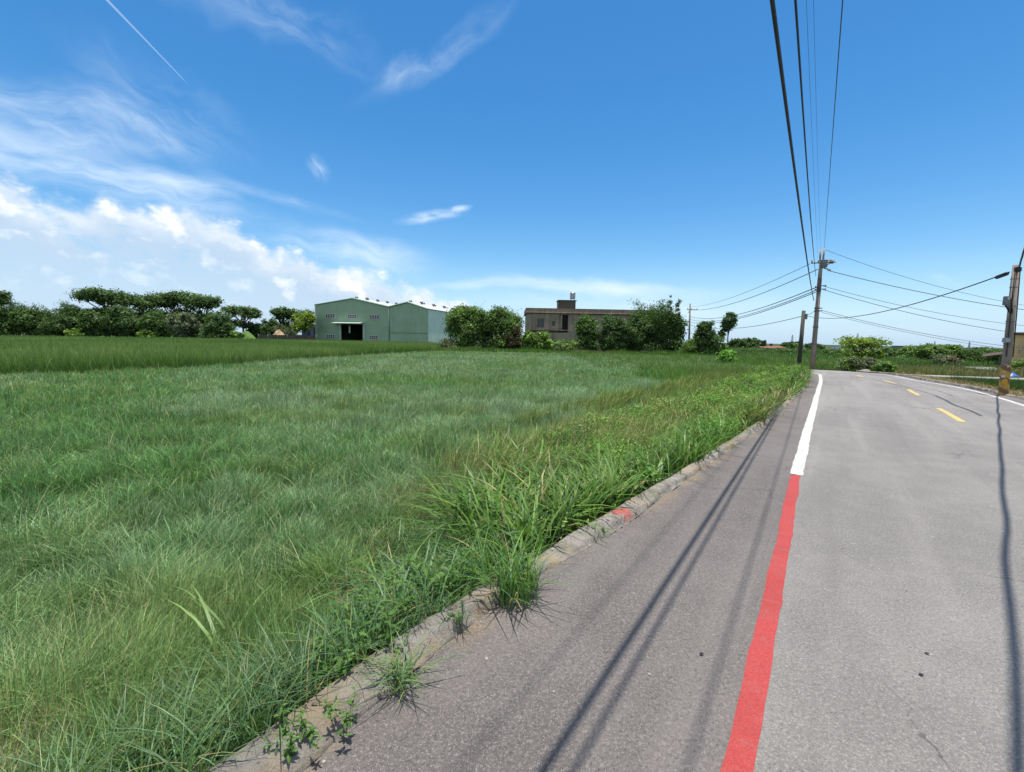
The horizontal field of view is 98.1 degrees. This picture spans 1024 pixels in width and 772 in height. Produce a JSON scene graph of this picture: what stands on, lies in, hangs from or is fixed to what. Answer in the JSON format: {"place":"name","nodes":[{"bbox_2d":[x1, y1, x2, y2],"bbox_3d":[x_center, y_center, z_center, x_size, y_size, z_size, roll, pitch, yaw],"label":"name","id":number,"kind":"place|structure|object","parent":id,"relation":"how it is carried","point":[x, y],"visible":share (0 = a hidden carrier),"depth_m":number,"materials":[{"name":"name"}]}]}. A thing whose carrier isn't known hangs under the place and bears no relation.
{"place":"outdoors","nodes":[
{"label":"outdoors","id":0,"kind":"place"},
{"bbox_2d":[0,363,818,771],"bbox_3d":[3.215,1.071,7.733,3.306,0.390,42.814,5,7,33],"label":"field bank","id":1,"kind":"structure","parent":0,"point":[203,766],"depth_m":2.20,"materials":[{"name":"green plant"}]},
{"bbox_2d":[309,619,354,690],"bbox_3d":[-0.843,1.304,2.100,0.217,0.287,0.259,-3,7,-35],"label":"weed plant","id":2,"kind":"object","parent":1,"relation":"on","point":[319,674],"visible":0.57,"depth_m":2.07,"materials":[{"name":"plant"}]},
{"bbox_2d":[314,611,387,674],"bbox_3d":[-0.797,1.299,2.198,0.293,0.278,0.400,4,7,27],"label":"weed plant","id":3,"kind":"object","parent":1,"relation":"on","point":[348,660],"visible":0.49,"depth_m":2.21,"materials":[{"name":"plant"}]},
{"bbox_2d":[319,593,400,672],"bbox_3d":[-0.739,1.260,2.283,0.349,0.339,0.463,5,7,31],"label":"weed plant","id":4,"kind":"object","parent":1,"relation":"on","point":[384,620],"visible":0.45,"depth_m":2.29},
{"bbox_2d":[326,574,399,634],"bbox_3d":[-0.823,1.252,2.488,0.389,0.309,0.346,3,6,18],"label":"weed plant","id":5,"kind":"object","parent":1,"relation":"on","point":[332,601],"visible":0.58,"depth_m":2.48,"materials":[{"name":"plant"}]},
{"bbox_2d":[349,610,407,663],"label":"weed plant","id":6,"kind":"object","parent":1,"relation":"on","point":[386,636],"visible":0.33,"depth_m":2.18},
{"bbox_2d":[366,587,417,643],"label":"weed plant","id":7,"kind":"object","parent":1,"relation":"on","point":[375,596],"visible":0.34,"depth_m":2.50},
{"bbox_2d":[383,553,423,596],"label":"weed plant","id":8,"kind":"object","parent":1,"relation":"on","point":[397,567],"visible":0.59,"depth_m":2.86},
{"bbox_2d":[393,574,439,619],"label":"weed plant","id":9,"kind":"object","parent":1,"relation":"on","point":[414,596],"visible":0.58,"depth_m":2.57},
{"bbox_2d":[384,556,458,611],"bbox_3d":[-0.548,1.222,2.793,0.451,0.314,0.330,1,6,-1],"label":"weed plant","id":10,"kind":"object","parent":1,"relation":"on","point":[437,589],"visible":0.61,"depth_m":2.75,"materials":[{"name":"plant"}]},
{"bbox_2d":[414,557,469,597],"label":"weed plant","id":11,"kind":"object","parent":1,"relation":"on","point":[444,581],"visible":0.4,"depth_m":2.83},
{"bbox_2d":[438,547,483,590],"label":"weed plant","id":12,"kind":"object","parent":1,"relation":"on","point":[468,570],"visible":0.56,"depth_m":2.96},
{"bbox_2d":[0,332,1023,771],"bbox_3d":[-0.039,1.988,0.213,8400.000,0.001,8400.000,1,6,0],"label":"ground","id":13,"kind":"structure","parent":0,"point":[988,376],"depth_m":5.25,"materials":[{"name":"green plant"}]},
{"bbox_2d":[0,290,13,314],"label":"tree","id":14,"kind":"object","parent":13,"relation":"on","point":[4,295],"visible":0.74,"depth_m":99.81,"materials":[{"name":"green plant"}]},
{"bbox_2d":[0,304,19,335],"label":"tree","id":15,"kind":"object","parent":13,"relation":"on","point":[3,328],"visible":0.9,"depth_m":98.49,"materials":[{"name":"green plant"}]},
{"bbox_2d":[0,298,29,335],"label":"tree","id":16,"kind":"object","parent":13,"relation":"on","point":[8,306],"visible":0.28,"depth_m":100.13,"materials":[{"name":"green plant"}]},
{"bbox_2d":[7,307,45,336],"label":"tree","id":17,"kind":"object","parent":13,"relation":"on","point":[22,324],"visible":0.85,"depth_m":99.08,"materials":[{"name":"green plant"}]},
{"bbox_2d":[29,302,61,335],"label":"tree","id":18,"kind":"object","parent":13,"relation":"on","point":[41,314],"visible":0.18,"depth_m":100.34,"materials":[{"name":"green plant"}]},
{"bbox_2d":[36,313,81,336],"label":"tree","id":19,"kind":"object","parent":13,"relation":"on","point":[55,325],"visible":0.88,"depth_m":96.16,"materials":[{"name":"green plant"}]},
{"bbox_2d":[54,301,88,335],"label":"tree","id":20,"kind":"object","parent":13,"relation":"on","point":[72,311],"visible":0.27,"depth_m":99.21,"materials":[{"name":"green plant"}]},
{"bbox_2d":[63,327,88,336],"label":"bush","id":21,"kind":"object","parent":13,"relation":"on","point":[75,332],"visible":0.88,"depth_m":95.65,"materials":[{"name":"green plant"}]},
{"bbox_2d":[73,310,111,336],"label":"tree","id":22,"kind":"object","parent":13,"relation":"on","point":[87,320],"visible":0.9,"depth_m":97.25,"materials":[{"name":"green plant"}]},
{"bbox_2d":[64,285,130,336],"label":"tree","id":23,"kind":"object","parent":13,"relation":"on","point":[99,296],"visible":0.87,"depth_m":102.31,"materials":[{"name":"green plant"}]},
{"bbox_2d":[96,305,141,336],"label":"tree","id":24,"kind":"object","parent":13,"relation":"on","point":[119,320],"visible":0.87,"depth_m":97.95,"materials":[{"name":"green plant"}]},
{"bbox_2d":[117,292,164,335],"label":"tree","id":25,"kind":"object","parent":13,"relation":"on","point":[139,302],"visible":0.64,"depth_m":104.36,"materials":[{"name":"green plant"}]},
{"bbox_2d":[135,326,161,337],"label":"bush","id":26,"kind":"object","parent":13,"relation":"on","point":[143,332],"visible":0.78,"depth_m":95.78,"materials":[{"name":"green plant"}]},
{"bbox_2d":[135,309,173,337],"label":"tree","id":27,"kind":"object","parent":13,"relation":"on","point":[154,319],"visible":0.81,"depth_m":97.08,"materials":[{"name":"green plant"}]},
{"bbox_2d":[146,289,201,336],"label":"tree","id":28,"kind":"object","parent":13,"relation":"on","point":[167,299],"visible":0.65,"depth_m":105.50,"materials":[{"name":"green plant"}]},
{"bbox_2d":[163,310,204,337],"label":"tree","id":29,"kind":"object","parent":13,"relation":"on","point":[183,326],"visible":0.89,"depth_m":96.87,"materials":[{"name":"green plant"}]},
{"bbox_2d":[172,292,224,335],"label":"tree","id":30,"kind":"object","parent":13,"relation":"on","point":[195,302],"visible":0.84,"depth_m":106.72,"materials":[{"name":"green plant"}]},
{"bbox_2d":[197,309,237,338],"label":"tree","id":31,"kind":"object","parent":13,"relation":"on","point":[215,325],"visible":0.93,"depth_m":96.19,"materials":[{"name":"green plant"}]},
{"bbox_2d":[165,584,270,658],"bbox_3d":[-1.939,1.419,2.778,0.705,0.312,0.598,1,6,0],"label":"reed clump","id":32,"kind":"object","parent":13,"relation":"on","point":[205,607],"visible":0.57,"depth_m":2.61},
{"bbox_2d":[0,334,440,376],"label":"rice crop","id":33,"kind":"object","parent":13,"relation":"on","point":[30,354],"visible":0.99,"depth_m":31.86,"materials":[{"name":"plant"}]},
{"bbox_2d":[227,330,245,339],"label":"bush","id":34,"kind":"object","parent":13,"relation":"on","point":[235,335],"visible":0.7,"depth_m":96.02,"materials":[{"name":"green plant"}]},
{"bbox_2d":[219,304,262,332],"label":"tree","id":35,"kind":"object","parent":13,"relation":"on","point":[248,312],"visible":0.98,"depth_m":110.95,"materials":[{"name":"green plant"}]},
{"bbox_2d":[245,320,269,338],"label":"tree","id":36,"kind":"object","parent":13,"relation":"on","point":[255,332],"visible":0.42,"depth_m":114.43,"materials":[{"name":"green plant"}]},
{"bbox_2d":[259,318,277,334],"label":"tree","id":37,"kind":"object","parent":13,"relation":"on","point":[271,323],"visible":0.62,"depth_m":108.09,"materials":[{"name":"green plant"}]},
{"bbox_2d":[269,305,296,330],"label":"tree","id":38,"kind":"object","parent":13,"relation":"on","point":[280,314],"visible":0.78,"depth_m":111.43,"materials":[{"name":"green plant"}]},
{"bbox_2d":[271,324,297,334],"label":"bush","id":39,"kind":"object","parent":13,"relation":"on","point":[282,328],"visible":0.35,"depth_m":106.37,"materials":[{"name":"green plant"}]},
{"bbox_2d":[258,334,315,339],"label":"site fence","id":40,"kind":"object","parent":13,"relation":"on","point":[297,337],"visible":0.56,"depth_m":102.46,"materials":[{"name":"metal"}]},
{"bbox_2d":[285,308,314,329],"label":"tree","id":41,"kind":"object","parent":13,"relation":"on","point":[290,318],"visible":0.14,"depth_m":112.91,"materials":[{"name":"green plant"}]},
{"bbox_2d":[290,311,317,334],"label":"tree","id":42,"kind":"object","parent":13,"relation":"on","point":[307,319],"visible":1,"depth_m":102.16,"materials":[{"name":"green plant"}]},
{"bbox_2d":[281,582,353,622],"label":"reed clump","id":43,"kind":"object","parent":13,"relation":"on","point":[297,608],"visible":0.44,"depth_m":2.74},
{"bbox_2d":[4,367,786,768],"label":"seed grass","id":44,"kind":"structure","parent":13,"relation":"on","point":[628,397],"depth_m":7.04,"materials":[{"name":"plant"}]},
{"bbox_2d":[314,298,478,344],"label":"warehouse","id":45,"kind":"structure","parent":13,"relation":"on","point":[354,319],"depth_m":103.60,"materials":[{"name":"green metal"}]},
{"bbox_2d":[438,338,457,347],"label":"bush","id":46,"kind":"object","parent":13,"relation":"on","point":[446,342],"visible":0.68,"depth_m":61.12,"materials":[{"name":"green plant"}]},
{"bbox_2d":[441,303,493,347],"bbox_3d":[-6.237,-8.401,63.496,7.585,7.384,7.239,1,6,0],"label":"tree","id":47,"kind":"object","parent":13,"relation":"on","point":[469,320],"visible":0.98,"depth_m":61.87,"materials":[{"name":"green plant"}]},
{"bbox_2d":[477,304,527,349],"bbox_3d":[-1.346,-8.267,64.397,8.056,7.032,7.468,1,6,0],"label":"tree","id":48,"kind":"object","parent":13,"relation":"on","point":[502,318],"visible":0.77,"depth_m":62.89,"materials":[{"name":"green plant"}]},
{"bbox_2d":[501,323,523,349],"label":"bush","id":49,"kind":"object","parent":13,"relation":"on","point":[515,343],"visible":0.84,"depth_m":62.23,"materials":[{"name":"green plant"}]},
{"bbox_2d":[520,330,537,348],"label":"bush","id":50,"kind":"object","parent":13,"relation":"on","point":[528,337],"visible":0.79,"depth_m":61.08,"materials":[{"name":"green plant"}]},
{"bbox_2d":[531,331,555,350],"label":"bush","id":51,"kind":"object","parent":13,"relation":"on","point":[546,340],"visible":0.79,"depth_m":60.83,"materials":[{"name":"green plant"}]},
{"bbox_2d":[553,338,579,350],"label":"bush","id":52,"kind":"object","parent":13,"relation":"on","point":[565,346],"visible":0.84,"depth_m":60.52,"materials":[{"name":"green plant"}]},
{"bbox_2d":[573,314,600,350],"bbox_3d":[10.819,-7.237,62.685,4.602,5.840,4.590,1,6,0],"label":"tree","id":53,"kind":"object","parent":13,"relation":"on","point":[586,333],"visible":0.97,"depth_m":61.66,"materials":[{"name":"green plant"}]},
{"bbox_2d":[598,314,630,352],"bbox_3d":[14.291,-7.108,62.018,4.869,5.852,4.638,1,6,0],"label":"tree","id":54,"kind":"object","parent":13,"relation":"on","point":[607,340],"visible":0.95,"depth_m":61.15,"materials":[{"name":"green plant"}]},
{"bbox_2d":[440,364,810,540],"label":"verge weeds","id":55,"kind":"object","parent":13,"relation":"on","point":[759,382],"visible":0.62,"depth_m":8.78,"materials":[{"name":"green plant"}]},
{"bbox_2d":[621,311,657,351],"bbox_3d":[17.546,-7.343,62.504,5.515,6.429,5.342,1,6,0],"label":"tree","id":56,"kind":"object","parent":13,"relation":"on","point":[635,335],"visible":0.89,"depth_m":61.26,"materials":[{"name":"green plant"}]},
{"bbox_2d":[629,298,679,351],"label":"bamboo","id":57,"kind":"object","parent":13,"relation":"on","point":[656,315],"visible":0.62,"depth_m":61.70,"materials":[{"name":"green plant"}]},
{"bbox_2d":[657,311,688,352],"bbox_3d":[22.384,-7.240,62.548,4.581,6.400,4.865,-4,8,-39],"label":"tree","id":58,"kind":"object","parent":13,"relation":"on","point":[672,343],"visible":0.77,"depth_m":61.40,"materials":[{"name":"green plant"}]},
{"bbox_2d":[336,339,1022,382],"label":"rough grass","id":59,"kind":"structure","parent":13,"relation":"on","point":[761,358],"depth_m":40.48,"materials":[{"name":"plant"}]},
{"bbox_2d":[678,338,698,354],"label":"bush","id":60,"kind":"object","parent":13,"relation":"on","point":[687,347],"visible":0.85,"depth_m":59.25,"materials":[{"name":"green plant"}]},
{"bbox_2d":[690,320,720,354],"bbox_3d":[25.683,-6.291,59.525,4.100,5.208,4.583,-3,8,-36],"label":"tree","id":61,"kind":"object","parent":13,"relation":"on","point":[708,341],"visible":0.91,"depth_m":58.57,"materials":[{"name":"green plant"}]},
{"bbox_2d":[713,335,728,355],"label":"bush","id":62,"kind":"object","parent":13,"relation":"on","point":[723,347],"visible":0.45,"depth_m":59.87,"materials":[{"name":"green plant"}]},
{"bbox_2d":[715,349,738,362],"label":"bush","id":63,"kind":"object","parent":13,"relation":"on","point":[725,354],"visible":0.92,"depth_m":39.39,"materials":[{"name":"green plant"}]},
{"bbox_2d":[717,311,737,343],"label":"tree","id":64,"kind":"object","parent":13,"relation":"on","point":[728,324],"visible":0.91,"depth_m":60.06,"materials":[{"name":"green plant"}]},
{"bbox_2d":[726,338,751,348],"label":"bush","id":65,"kind":"object","parent":13,"relation":"on","point":[737,342],"visible":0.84,"depth_m":147.30,"materials":[{"name":"green plant"}]},
{"bbox_2d":[728,344,773,352],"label":"hedge","id":66,"kind":"object","parent":13,"relation":"on","point":[754,348],"visible":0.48,"depth_m":93.62,"materials":[{"name":"green plant"}]},
{"bbox_2d":[750,339,766,347],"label":"bush","id":67,"kind":"object","parent":13,"relation":"on","point":[756,342],"visible":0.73,"depth_m":147.72,"materials":[{"name":"green plant"}]},
{"bbox_2d":[772,346,809,353],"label":"hedge","id":68,"kind":"object","parent":13,"relation":"on","point":[786,350],"visible":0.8,"depth_m":88.84,"materials":[{"name":"green plant"}]},
{"bbox_2d":[797,311,807,363],"bbox_3d":[26.524,-4.208,40.724,0.450,5.327,0.390,1,6,0],"label":"telephone pole","id":69,"kind":"object","parent":13,"relation":"on","point":[800,345],"visible":0.85,"depth_m":40.61,"materials":[{"name":"concrete"}]},
{"bbox_2d":[809,248,835,368],"bbox_3d":[19.830,-4.625,28.882,1.560,8.419,0.462,1,6,0],"label":"utility pole","id":70,"kind":"object","parent":13,"relation":"on","point":[824,263],"visible":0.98,"depth_m":28.76,"materials":[{"name":"concrete"}]},
{"bbox_2d":[770,0,813,300],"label":"cable","id":71,"kind":"object","parent":70,"relation":"attached to","point":[776,32],"visible":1,"depth_m":5.33,"materials":[{"name":"rubber"}]},
{"bbox_2d":[794,0,815,274],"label":"cable","id":72,"kind":"object","parent":70,"relation":"attached to","point":[797,35],"visible":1,"depth_m":6.24,"materials":[{"name":"rubber"}]},
{"bbox_2d":[824,0,842,246],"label":"cable","id":73,"kind":"object","parent":70,"relation":"attached to","point":[835,99],"visible":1,"depth_m":8.50,"materials":[{"name":"metal"}]},
{"bbox_2d":[805,272,1009,318],"bbox_3d":[21.464,-4.721,27.509,0.040,0.824,27.581,3,7,21],"label":"cable","id":74,"kind":"object","parent":70,"relation":"attached to","point":[924,300],"visible":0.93,"depth_m":19.47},
{"bbox_2d":[822,289,1021,333],"bbox_3d":[31.023,-4.790,30.650,22.547,2.852,0.030,0,6,-10],"label":"cable","id":75,"kind":"object","parent":70,"relation":"attached to","point":[912,313],"visible":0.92,"depth_m":29.98,"materials":[{"name":"metal"}]},
{"bbox_2d":[831,271,1023,309],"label":"cable","id":76,"kind":"object","parent":70,"relation":"attached to","point":[922,292],"visible":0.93,"depth_m":29.83,"materials":[{"name":"metal"}]},
{"bbox_2d":[810,348,859,355],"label":"hedge","id":77,"kind":"object","parent":13,"relation":"on","point":[828,351],"visible":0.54,"depth_m":78.95,"materials":[{"name":"green plant"}]},
{"bbox_2d":[834,355,863,370],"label":"bush","id":78,"kind":"object","parent":13,"relation":"on","point":[847,363],"visible":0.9,"depth_m":31.18,"materials":[{"name":"green plant"}]},
{"bbox_2d":[833,334,893,358],"bbox_3d":[25.841,-2.294,32.854,3.712,3.017,3.659,4,7,22],"label":"tree","id":79,"kind":"object","parent":13,"relation":"on","point":[849,343],"visible":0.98,"depth_m":32.34,"materials":[{"name":"green plant"}]},
{"bbox_2d":[857,356,879,370],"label":"bush","id":80,"kind":"object","parent":13,"relation":"on","point":[865,363],"visible":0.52,"depth_m":30.72,"materials":[{"name":"green plant"}]},
{"bbox_2d":[868,360,898,372],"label":"bush","id":81,"kind":"object","parent":13,"relation":"on","point":[881,366],"visible":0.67,"depth_m":29.58,"materials":[{"name":"green plant"}]},
{"bbox_2d":[881,347,899,358],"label":"tree","id":82,"kind":"object","parent":13,"relation":"on","point":[889,351],"visible":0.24,"depth_m":65.56,"materials":[{"name":"green plant"}]},
{"bbox_2d":[894,345,923,359],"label":"bush","id":83,"kind":"object","parent":13,"relation":"on","point":[906,351],"visible":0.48,"depth_m":61.25,"materials":[{"name":"green plant"}]},
{"bbox_2d":[911,343,953,360],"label":"bush","id":84,"kind":"object","parent":13,"relation":"on","point":[928,350],"visible":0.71,"depth_m":58.89,"materials":[{"name":"green plant"}]},
{"bbox_2d":[929,353,964,364],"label":"bush","id":85,"kind":"object","parent":13,"relation":"on","point":[945,359],"visible":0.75,"depth_m":43.49,"materials":[{"name":"green plant"}]},
{"bbox_2d":[938,344,966,357],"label":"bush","id":86,"kind":"object","parent":13,"relation":"on","point":[956,347],"visible":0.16,"depth_m":58.90,"materials":[{"name":"green plant"}]},
{"bbox_2d":[895,364,1023,396],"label":"dry grass","id":87,"kind":"structure","parent":13,"relation":"on","point":[1012,392],"depth_m":31.14,"materials":[{"name":"plant"}]},
{"bbox_2d":[896,361,1023,391],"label":"paddy rice","id":88,"kind":"object","parent":13,"relation":"on","point":[1017,384],"visible":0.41,"depth_m":23.70,"materials":[{"name":"plant"}]},
{"bbox_2d":[951,349,992,362],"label":"tree","id":89,"kind":"object","parent":13,"relation":"on","point":[975,355],"visible":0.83,"depth_m":56.68,"materials":[{"name":"green plant"}]},
{"bbox_2d":[970,347,1002,362],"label":"tree","id":90,"kind":"object","parent":13,"relation":"on","point":[992,350],"visible":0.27,"depth_m":58.68,"materials":[{"name":"green plant"}]},
{"bbox_2d":[983,352,1002,365],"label":"shed","id":91,"kind":"structure","parent":13,"relation":"on","point":[988,355],"depth_m":44.22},
{"bbox_2d":[995,358,1023,370],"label":"bush","id":92,"kind":"object","parent":13,"relation":"on","point":[1018,363],"visible":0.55,"depth_m":37.88,"materials":[{"name":"green plant"}]},
{"bbox_2d":[1012,332,1023,361],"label":"tan building","id":93,"kind":"structure","parent":13,"relation":"on","point":[1019,342],"depth_m":39.40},
{"bbox_2d":[0,0,1023,347],"label":"sky","id":94,"kind":"structure","parent":0,"point":[260,154],"materials":[{"name":"blue"}]},
{"bbox_2d":[302,373,818,771],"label":"road shoulder","id":95,"kind":"object","parent":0,"point":[663,595],"visible":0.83,"depth_m":2.26},
{"bbox_2d":[207,382,807,771],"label":"kerb","id":96,"kind":"structure","parent":95,"relation":"on","point":[257,759],"depth_m":2.18,"materials":[{"name":"concrete"}]},
{"bbox_2d":[262,730,295,753],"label":"weed plant","id":97,"kind":"object","parent":96,"relation":"on","point":[279,741],"visible":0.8,"depth_m":1.65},
{"bbox_2d":[273,703,322,763],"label":"weed plant","id":98,"kind":"object","parent":96,"relation":"on","point":[300,736],"visible":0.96,"depth_m":1.70,"materials":[{"name":"plant"}]},
{"bbox_2d":[322,686,358,741],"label":"weed plant","id":99,"kind":"object","parent":96,"relation":"on","point":[346,720],"visible":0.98,"depth_m":1.77,"materials":[{"name":"plant"}]},
{"bbox_2d":[339,625,469,709],"bbox_3d":[-0.508,1.274,2.030,0.531,0.194,0.584,6,8,37],"label":"grass tuft","id":100,"kind":"object","parent":96,"relation":"on","point":[397,671],"visible":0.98,"depth_m":2.04,"materials":[{"name":"plant"}]},
{"bbox_2d":[437,592,476,636],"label":"grass tuft","id":101,"kind":"object","parent":96,"relation":"on","point":[459,621],"visible":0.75,"depth_m":2.44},
{"bbox_2d":[439,523,589,611],"bbox_3d":[-0.023,1.104,2.766,0.907,0.396,0.965,-2,7,-26],"label":"grass tuft","id":102,"kind":"object","parent":95,"relation":"on","point":[520,573],"visible":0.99,"depth_m":2.73,"materials":[{"name":"plant"}]},
{"bbox_2d":[524,300,647,351],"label":"old house","id":103,"kind":"structure","parent":0,"point":[558,322],"depth_m":77.15,"materials":[{"name":"concrete"}]},
{"bbox_2d":[562,315,567,331],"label":"door","id":104,"kind":"structure","parent":103,"relation":"in","point":[564,317],"depth_m":77.53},
{"bbox_2d":[750,368,990,392],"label":"verge","id":105,"kind":"structure","parent":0,"point":[835,370],"depth_m":27.99,"materials":[{"name":"plant"}]},
{"bbox_2d":[856,370,1023,399],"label":"verge kerb","id":106,"kind":"structure","parent":105,"relation":"on","point":[965,386],"depth_m":19.24,"materials":[{"name":"concrete"}]},
{"bbox_2d":[998,265,1021,394],"bbox_3d":[16.660,-1.697,14.962,0.572,4.644,0.284,1,6,0],"label":"telephone pole","id":107,"kind":"object","parent":105,"relation":"on","point":[1010,302],"visible":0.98,"depth_m":14.88,"materials":[{"name":"concrete"}]},
{"bbox_2d":[720,370,1023,771],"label":"road","id":108,"kind":"structure","parent":0,"point":[897,487],"depth_m":2.88,"materials":[{"name":"asphalt"}]},
{"bbox_2d":[749,369,1023,403],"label":"road edge","id":109,"kind":"object","parent":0,"point":[1018,400],"visible":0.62,"depth_m":15.98,"materials":[{"name":"concrete"}]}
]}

